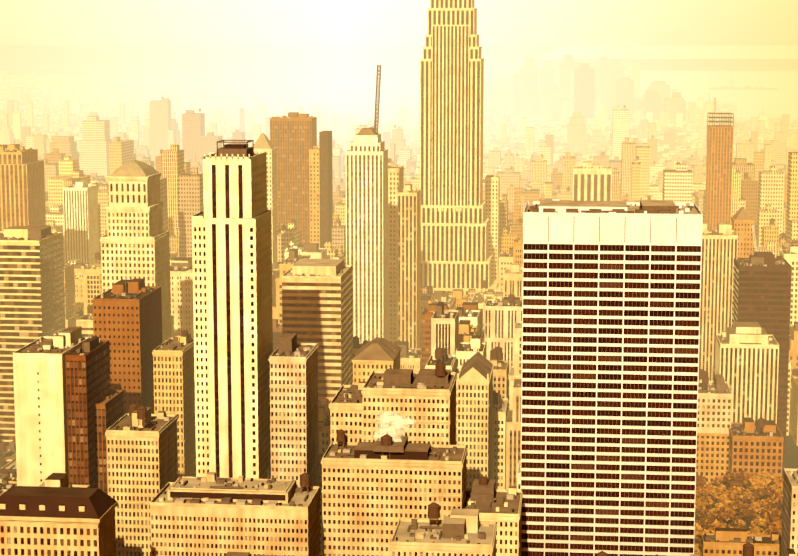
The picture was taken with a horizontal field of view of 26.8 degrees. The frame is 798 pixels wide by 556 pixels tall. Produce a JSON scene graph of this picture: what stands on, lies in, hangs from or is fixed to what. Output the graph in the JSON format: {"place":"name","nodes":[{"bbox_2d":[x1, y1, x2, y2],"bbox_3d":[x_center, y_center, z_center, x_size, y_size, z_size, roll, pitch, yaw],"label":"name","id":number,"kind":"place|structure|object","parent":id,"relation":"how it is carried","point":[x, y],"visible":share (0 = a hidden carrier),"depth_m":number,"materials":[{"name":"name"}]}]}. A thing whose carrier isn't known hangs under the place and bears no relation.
{"place":"outdoors","nodes":[
{"label":"outdoors","id":0,"kind":"place"},
{"bbox_2d":[0,454,12,468],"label":"building","id":1,"kind":"structure","parent":0,"point":[3,463],"depth_m":1005.92,"materials":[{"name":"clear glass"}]},
{"bbox_2d":[0,474,14,480],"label":"building","id":2,"kind":"structure","parent":0,"point":[5,477],"depth_m":843.91,"materials":[{"name":"brown concrete"}]},
{"bbox_2d":[0,437,15,459],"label":"building","id":3,"kind":"structure","parent":0,"point":[8,452],"depth_m":1030.22,"materials":[{"name":"beige concrete"}]},
{"bbox_2d":[0,480,16,490],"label":"building","id":4,"kind":"structure","parent":0,"point":[5,484],"depth_m":792.60,"materials":[{"name":"beige concrete"}]},
{"bbox_2d":[0,469,16,473],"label":"building","id":5,"kind":"structure","parent":0,"point":[9,470],"depth_m":955.34,"materials":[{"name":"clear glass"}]},
{"bbox_2d":[2,459,16,468],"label":"street","id":6,"kind":"structure","parent":0,"point":[11,465],"depth_m":1001.20,"materials":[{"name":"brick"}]},
{"bbox_2d":[2,470,16,477],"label":"building","id":7,"kind":"structure","parent":0,"point":[8,472],"depth_m":859.40,"materials":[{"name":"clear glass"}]},
{"bbox_2d":[0,482,44,495],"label":"building","id":8,"kind":"structure","parent":0,"point":[2,491],"depth_m":707.76,"materials":[{"name":"beige concrete"}]},
{"bbox_2d":[13,326,89,486],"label":"building","id":9,"kind":"structure","parent":0,"point":[39,376],"depth_m":736.77,"materials":[{"name":"beige concrete"}]},
{"bbox_2d":[43,473,89,487],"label":"building","id":10,"kind":"structure","parent":0,"point":[56,480],"depth_m":664.14,"materials":[{"name":"beige concrete"}]},
{"bbox_2d":[64,263,78,327],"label":"building","id":11,"kind":"structure","parent":0,"point":[71,316],"depth_m":1231.09,"materials":[{"name":"brown concrete"}]},
{"bbox_2d":[76,310,83,317],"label":"building","id":12,"kind":"structure","parent":0,"point":[80,313],"depth_m":1270.30,"materials":[{"name":"beige concrete"}]},
{"bbox_2d":[74,263,90,309],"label":"building","id":13,"kind":"structure","parent":0,"point":[79,295],"depth_m":1299.94,"materials":[{"name":"beige concrete"}]},
{"bbox_2d":[76,305,92,337],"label":"building","id":14,"kind":"structure","parent":0,"point":[85,321],"depth_m":1054.90,"materials":[{"name":"beige concrete"}]},
{"bbox_2d":[82,252,100,314],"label":"building","id":15,"kind":"structure","parent":0,"point":[91,283],"depth_m":1249.93,"materials":[{"name":"beige concrete"}]},
{"bbox_2d":[100,154,170,342],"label":"pyramid tower","id":16,"kind":"structure","parent":0,"point":[135,241],"depth_m":969.64,"materials":[{"name":"beige concrete"}]},
{"bbox_2d":[171,316,173,337],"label":"building","id":17,"kind":"structure","parent":0,"point":[172,326],"depth_m":1103.02,"materials":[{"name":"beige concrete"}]},
{"bbox_2d":[170,252,176,259],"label":"building","id":18,"kind":"structure","parent":0,"point":[173,255],"depth_m":1304.74,"materials":[{"name":"beige concrete"}]},
{"bbox_2d":[170,257,193,337],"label":"building","id":19,"kind":"structure","parent":0,"point":[181,278],"depth_m":1125.26,"materials":[{"name":"beige concrete"}]},
{"bbox_2d":[150,469,319,555],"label":"building block","id":20,"kind":"structure","parent":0,"point":[211,514],"depth_m":641.43,"materials":[{"name":"beige concrete"}]},
{"bbox_2d":[225,552,274,555],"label":"building","id":21,"kind":"structure","parent":0,"point":[238,554],"depth_m":614.33,"materials":[{"name":"beige concrete"}]},
{"bbox_2d":[272,248,309,323],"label":"building","id":22,"kind":"structure","parent":0,"point":[289,262],"depth_m":1201.46,"materials":[{"name":"beige concrete"}]},
{"bbox_2d":[285,243,326,258],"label":"building","id":23,"kind":"structure","parent":0,"point":[313,250],"depth_m":1281.65,"materials":[{"name":"beige concrete"}]},
{"bbox_2d":[319,452,324,555],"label":"building","id":24,"kind":"structure","parent":0,"point":[321,454],"depth_m":802.21,"materials":[{"name":"brown concrete"}]},
{"bbox_2d":[318,397,330,451],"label":"building","id":25,"kind":"structure","parent":0,"point":[324,440],"depth_m":824.08,"materials":[{"name":"brown concrete"}]},
{"bbox_2d":[353,336,368,357],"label":"building","id":26,"kind":"structure","parent":0,"point":[357,346],"depth_m":972.18,"materials":[{"name":"brown concrete"}]},
{"bbox_2d":[388,155,403,342],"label":"building","id":27,"kind":"structure","parent":0,"point":[395,178],"depth_m":1277.41,"materials":[{"name":"beige concrete"}]},
{"bbox_2d":[0,45,797,476],"bbox_3d":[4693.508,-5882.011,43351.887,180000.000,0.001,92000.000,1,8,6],"label":"ground","id":28,"kind":"structure","parent":0,"point":[240,51],"depth_m":33955.04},
{"bbox_2d":[0,141,45,230],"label":"skyscraper","id":29,"kind":"structure","parent":28,"relation":"on","point":[22,190],"depth_m":1294.22,"materials":[{"name":"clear concrete"}]},
{"bbox_2d":[0,225,65,446],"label":"skyscraper","id":30,"kind":"structure","parent":28,"relation":"on","point":[32,298],"depth_m":1046.46,"materials":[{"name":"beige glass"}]},
{"bbox_2d":[0,486,117,555],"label":"mansard building","id":31,"kind":"structure","parent":28,"relation":"on","point":[51,521],"depth_m":579.44,"materials":[{"name":"beige concrete"}]},
{"bbox_2d":[63,181,98,264],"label":"white building","id":32,"kind":"structure","parent":28,"relation":"on","point":[80,208],"depth_m":1446.80,"materials":[{"name":"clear concrete"}]},
{"bbox_2d":[65,336,110,487],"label":"building","id":33,"kind":"structure","parent":28,"relation":"on","point":[87,373],"depth_m":741.39,"materials":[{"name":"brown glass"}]},
{"bbox_2d":[99,274,101,293],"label":"building","id":34,"kind":"structure","parent":28,"relation":"on","point":[100,277],"depth_m":1211.77,"materials":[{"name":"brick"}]},
{"bbox_2d":[94,390,123,494],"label":"building","id":35,"kind":"structure","parent":28,"relation":"on","point":[109,410],"depth_m":753.42,"materials":[{"name":"brown brick"}]},
{"bbox_2d":[93,278,161,414],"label":"dark building","id":36,"kind":"structure","parent":28,"relation":"on","point":[127,319],"depth_m":825.45,"materials":[{"name":"brown brick"}]},
{"bbox_2d":[105,403,177,555],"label":"building","id":37,"kind":"structure","parent":28,"relation":"on","point":[142,457],"depth_m":739.20,"materials":[{"name":"beige concrete"}]},
{"bbox_2d":[152,329,195,477],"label":"building","id":38,"kind":"structure","parent":28,"relation":"on","point":[174,376],"depth_m":834.71,"materials":[{"name":"beige concrete"}]},
{"bbox_2d":[192,140,272,478],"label":"striped tower","id":39,"kind":"structure","parent":28,"relation":"on","point":[232,277],"depth_m":733.73,"materials":[{"name":"beige concrete"}]},
{"bbox_2d":[252,133,276,268],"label":"pyramid building","id":40,"kind":"structure","parent":28,"relation":"on","point":[263,143],"depth_m":1323.13,"materials":[{"name":"beige concrete"}]},
{"bbox_2d":[272,264,279,322],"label":"building","id":41,"kind":"structure","parent":28,"relation":"on","point":[275,273],"depth_m":1211.48,"materials":[{"name":"beige concrete"}]},
{"bbox_2d":[273,319,281,351],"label":"building","id":42,"kind":"structure","parent":28,"relation":"on","point":[277,330],"depth_m":1121.90,"materials":[{"name":"brown concrete"}]},
{"bbox_2d":[268,333,318,485],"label":"building wing","id":43,"kind":"object","parent":28,"relation":"on","point":[293,386],"visible":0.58,"depth_m":742.42,"materials":[{"name":"beige concrete"}]},
{"bbox_2d":[270,112,316,244],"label":"building slab","id":44,"kind":"structure","parent":28,"relation":"on","point":[293,137],"depth_m":1520.04,"materials":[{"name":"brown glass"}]},
{"bbox_2d":[309,146,319,247],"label":"skyscraper","id":45,"kind":"structure","parent":28,"relation":"on","point":[314,181],"depth_m":1472.11,"materials":[{"name":"beige concrete"}]},
{"bbox_2d":[282,259,352,404],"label":"curved building","id":46,"kind":"structure","parent":28,"relation":"on","point":[317,300],"depth_m":884.47,"materials":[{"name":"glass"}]},
{"bbox_2d":[319,131,332,247],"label":"skyscraper","id":47,"kind":"structure","parent":28,"relation":"on","point":[326,183],"depth_m":1470.79,"materials":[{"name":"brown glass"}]},
{"bbox_2d":[345,65,387,343],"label":"skyscraper","id":48,"kind":"structure","parent":28,"relation":"on","point":[366,153],"depth_m":1166.35,"materials":[{"name":"beige concrete"}]},
{"bbox_2d":[352,337,400,384],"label":"building","id":49,"kind":"structure","parent":28,"relation":"on","point":[378,353],"depth_m":843.72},
{"bbox_2d":[321,362,467,555],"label":"stepped building","id":50,"kind":"structure","parent":28,"relation":"on","point":[373,491],"depth_m":666.25,"materials":[{"name":"beige concrete"}]},
{"bbox_2d":[373,411,416,441],"bbox_3d":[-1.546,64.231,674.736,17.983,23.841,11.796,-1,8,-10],"label":"steam plume","id":51,"kind":"object","parent":50,"relation":"on","point":[392,425],"visible":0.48,"depth_m":669.74,"materials":[{"name":"white"}]},
{"bbox_2d":[0,55,797,301],"bbox_3d":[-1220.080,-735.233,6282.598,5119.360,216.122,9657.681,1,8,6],"label":"distant city","id":52,"kind":"object","parent":28,"relation":"on","point":[173,128],"visible":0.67,"depth_m":3571.70,"materials":[{"name":"beige concrete"}]},
{"bbox_2d":[397,184,420,348],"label":"building","id":53,"kind":"structure","parent":28,"relation":"on","point":[408,254],"depth_m":1233.58,"materials":[{"name":"beige concrete"}]},
{"bbox_2d":[420,0,498,294],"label":"skyscraper","id":54,"kind":"structure","parent":28,"relation":"on","point":[455,254],"depth_m":1411.67,"materials":[{"name":"beige stone"}]},
{"bbox_2d":[456,352,493,488],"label":"gothic building","id":55,"kind":"structure","parent":28,"relation":"on","point":[474,381],"depth_m":819.03,"materials":[{"name":"beige stone"}]},
{"bbox_2d":[485,174,499,279],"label":"building","id":56,"kind":"structure","parent":28,"relation":"on","point":[492,191],"depth_m":1507.00,"materials":[{"name":"beige concrete"}]},
{"bbox_2d":[463,476,522,555],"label":"building block","id":57,"kind":"structure","parent":28,"relation":"on","point":[502,508],"depth_m":671.80,"materials":[{"name":"beige concrete"}]},
{"bbox_2d":[572,161,611,200],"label":"building","id":58,"kind":"structure","parent":28,"relation":"on","point":[592,182],"depth_m":1692.17,"materials":[{"name":"beige concrete"}]},
{"bbox_2d":[520,198,702,555],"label":"skyscraper","id":59,"kind":"structure","parent":28,"relation":"on","point":[611,294],"depth_m":697.48,"materials":[{"name":"stone"}]},
{"bbox_2d":[696,369,732,485],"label":"building","id":60,"kind":"structure","parent":28,"relation":"on","point":[715,397],"depth_m":980.38,"materials":[{"name":"beige concrete"}]},
{"bbox_2d":[698,222,737,380],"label":"building slab","id":61,"kind":"structure","parent":28,"relation":"on","point":[719,249],"depth_m":1096.17,"materials":[{"name":"beige concrete"}]},
{"bbox_2d":[705,98,733,229],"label":"construction building","id":62,"kind":"structure","parent":28,"relation":"on","point":[719,162],"depth_m":1480.34,"materials":[{"name":"brown concrete"}]},
{"bbox_2d":[694,470,782,555],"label":"park trees","id":63,"kind":"object","parent":28,"relation":"on","point":[718,502],"visible":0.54,"depth_m":890.11,"materials":[{"name":"brown plant"}]},
{"bbox_2d":[701,528,780,555],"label":"building","id":64,"kind":"structure","parent":28,"relation":"on","point":[725,541],"depth_m":751.56,"materials":[{"name":"concrete"}]},
{"bbox_2d":[731,207,753,257],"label":"building","id":65,"kind":"structure","parent":28,"relation":"on","point":[742,221],"depth_m":1237.57,"materials":[{"name":"brick"}]},
{"bbox_2d":[715,322,778,423],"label":"cream building","id":66,"kind":"structure","parent":28,"relation":"on","point":[746,360],"depth_m":1022.08,"materials":[{"name":"beige concrete"}]},
{"bbox_2d":[728,417,783,501],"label":"building","id":67,"kind":"structure","parent":28,"relation":"on","point":[756,446],"depth_m":957.31,"materials":[{"name":"brick"}]},
{"bbox_2d":[732,252,791,455],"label":"skyscraper","id":68,"kind":"structure","parent":28,"relation":"on","point":[762,289],"depth_m":1056.74,"materials":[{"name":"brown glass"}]},
{"bbox_2d":[786,360,790,434],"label":"building","id":69,"kind":"structure","parent":28,"relation":"on","point":[788,397],"depth_m":1119.49,"materials":[{"name":"beige concrete"}]},
{"bbox_2d":[781,468,797,555],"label":"building","id":70,"kind":"structure","parent":28,"relation":"on","point":[789,533],"depth_m":715.74,"materials":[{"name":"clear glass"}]},
{"bbox_2d":[0,56,797,70],"bbox_3d":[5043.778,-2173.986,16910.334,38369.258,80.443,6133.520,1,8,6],"label":"shore","id":71,"kind":"structure","parent":0,"point":[308,64],"depth_m":15245.10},
{"bbox_2d":[0,0,797,45],"label":"sky","id":72,"kind":"structure","parent":0,"point":[22,22],"materials":[{"name":"yellow"}]},
{"bbox_2d":[394,341,420,370],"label":"building","id":73,"kind":"structure","parent":0,"point":[410,358],"depth_m":1119.95,"materials":[{"name":"beige concrete"}]},
{"bbox_2d":[420,294,433,332],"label":"building","id":74,"kind":"structure","parent":0,"point":[426,300],"depth_m":1300.31,"materials":[{"name":"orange concrete"}]},
{"bbox_2d":[425,348,455,371],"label":"building","id":75,"kind":"structure","parent":0,"point":[442,356],"depth_m":877.01,"materials":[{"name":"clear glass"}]},
{"bbox_2d":[389,502,496,555],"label":"building block","id":76,"kind":"structure","parent":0,"point":[461,532],"depth_m":575.69,"materials":[{"name":"beige concrete"}]},
{"bbox_2d":[431,291,455,307],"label":"building","id":77,"kind":"structure","parent":0,"point":[445,297],"depth_m":1223.79,"materials":[{"name":"beige concrete"}]},
{"bbox_2d":[431,302,458,366],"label":"building","id":78,"kind":"structure","parent":0,"point":[444,328],"depth_m":897.44,"materials":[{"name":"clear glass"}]},
{"bbox_2d":[421,302,482,368],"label":"building","id":79,"kind":"structure","parent":0,"point":[427,314],"depth_m":1030.22,"materials":[{"name":"brown concrete"}]},
{"bbox_2d":[454,364,461,444],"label":"building","id":80,"kind":"structure","parent":0,"point":[457,370],"depth_m":871.02,"materials":[{"name":"beige concrete"}]},
{"bbox_2d":[452,289,468,307],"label":"building","id":81,"kind":"structure","parent":0,"point":[461,298],"depth_m":1279.01,"materials":[{"name":"brick"}]},
{"bbox_2d":[456,304,479,334],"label":"building","id":82,"kind":"structure","parent":0,"point":[473,316],"depth_m":987.23,"materials":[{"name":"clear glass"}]},
{"bbox_2d":[459,320,477,341],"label":"building","id":83,"kind":"structure","parent":0,"point":[465,328],"depth_m":955.74,"materials":[{"name":"concrete"}]},
{"bbox_2d":[456,333,485,366],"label":"building","id":84,"kind":"structure","parent":0,"point":[465,351],"depth_m":908.22,"materials":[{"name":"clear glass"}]},
{"bbox_2d":[471,280,494,321],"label":"building","id":85,"kind":"structure","parent":0,"point":[479,297],"depth_m":1294.21,"materials":[{"name":"beige concrete"}]},
{"bbox_2d":[484,292,502,320],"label":"building","id":86,"kind":"structure","parent":0,"point":[488,297],"depth_m":1221.43,"materials":[{"name":"beige concrete"}]},
{"bbox_2d":[488,346,508,397],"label":"building","id":87,"kind":"structure","parent":0,"point":[500,376],"depth_m":901.41,"materials":[{"name":"beige concrete"}]},
{"bbox_2d":[492,390,507,489],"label":"building","id":88,"kind":"structure","parent":0,"point":[500,409],"depth_m":870.74,"materials":[{"name":"beige concrete"}]},
{"bbox_2d":[481,294,521,371],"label":"building","id":89,"kind":"structure","parent":0,"point":[503,316],"depth_m":1024.86,"materials":[{"name":"beige concrete"}]},
{"bbox_2d":[498,248,512,295],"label":"building","id":90,"kind":"structure","parent":0,"point":[505,260],"depth_m":1260.47,"materials":[{"name":"beige concrete"}]},
{"bbox_2d":[491,294,521,299],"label":"building","id":91,"kind":"structure","parent":0,"point":[497,296],"depth_m":1150.25,"materials":[{"name":"beige concrete"}]},
{"bbox_2d":[508,373,508,409],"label":"building","id":92,"kind":"structure","parent":0,"point":[508,392],"depth_m":947.69,"materials":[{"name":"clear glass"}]},
{"bbox_2d":[504,263,522,296],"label":"building","id":93,"kind":"structure","parent":0,"point":[513,279],"depth_m":1180.35,"materials":[{"name":"beige concrete"}]},
{"bbox_2d":[506,377,521,489],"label":"building","id":94,"kind":"structure","parent":0,"point":[513,437],"depth_m":869.30,"materials":[{"name":"beige concrete"}]},
{"bbox_2d":[508,321,521,408],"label":"building","id":95,"kind":"structure","parent":0,"point":[515,370],"depth_m":897.87,"materials":[{"name":"beige concrete"}]},
{"bbox_2d":[513,238,522,265],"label":"building","id":96,"kind":"structure","parent":0,"point":[517,250],"depth_m":1210.73,"materials":[{"name":"brick"}]},
{"bbox_2d":[516,460,520,489],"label":"building","id":97,"kind":"structure","parent":0,"point":[518,475],"depth_m":789.53,"materials":[{"name":"beige concrete"}]},
{"bbox_2d":[597,551,608,555],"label":"water tower","id":98,"kind":"structure","parent":0,"point":[602,553],"depth_m":592.38,"materials":[{"name":"brown wood"}]},
{"bbox_2d":[486,45,797,121],"bbox_3d":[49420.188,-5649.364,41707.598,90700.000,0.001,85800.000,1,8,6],"label":"water","id":99,"kind":"structure","parent":0,"point":[692,86],"depth_m":12625.05,"materials":[{"name":"yellow liquid"}]},
{"bbox_2d":[708,72,778,89],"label":"statue island","id":100,"kind":"structure","parent":99,"relation":"on","point":[731,87],"depth_m":9052.29,"materials":[{"name":"stone"}]},
{"bbox_2d":[738,542,753,555],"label":"water tower","id":101,"kind":"structure","parent":0,"point":[748,548],"depth_m":647.36,"materials":[{"name":"brown wood"}]},
{"bbox_2d":[752,225,756,251],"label":"building","id":102,"kind":"structure","parent":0,"point":[754,240],"depth_m":1107.73,"materials":[{"name":"paint"}]},
{"bbox_2d":[745,447,797,528],"bbox_3d":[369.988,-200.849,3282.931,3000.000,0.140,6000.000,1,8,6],"label":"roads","id":103,"kind":"structure","parent":0,"point":[791,448],"depth_m":1084.15,"materials":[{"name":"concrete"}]},
{"bbox_2d":[779,245,797,324],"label":"building","id":104,"kind":"structure","parent":0,"point":[790,255],"depth_m":1191.60,"materials":[{"name":"beige concrete"}]},
{"bbox_2d":[786,548,795,555],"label":"building","id":105,"kind":"structure","parent":0,"point":[790,551],"depth_m":638.95,"materials":[{"name":"beige concrete"}]},
{"bbox_2d":[789,322,797,376],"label":"building","id":106,"kind":"structure","parent":0,"point":[793,347],"depth_m":1167.61,"materials":[{"name":"beige concrete"}]},
{"bbox_2d":[789,368,797,432],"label":"building","id":107,"kind":"structure","parent":0,"point":[794,372],"depth_m":1131.82,"materials":[{"name":"brown glass"}]},
{"bbox_2d":[790,377,797,445],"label":"building","id":108,"kind":"structure","parent":0,"point":[794,417],"depth_m":1108.37,"materials":[{"name":"brown"}]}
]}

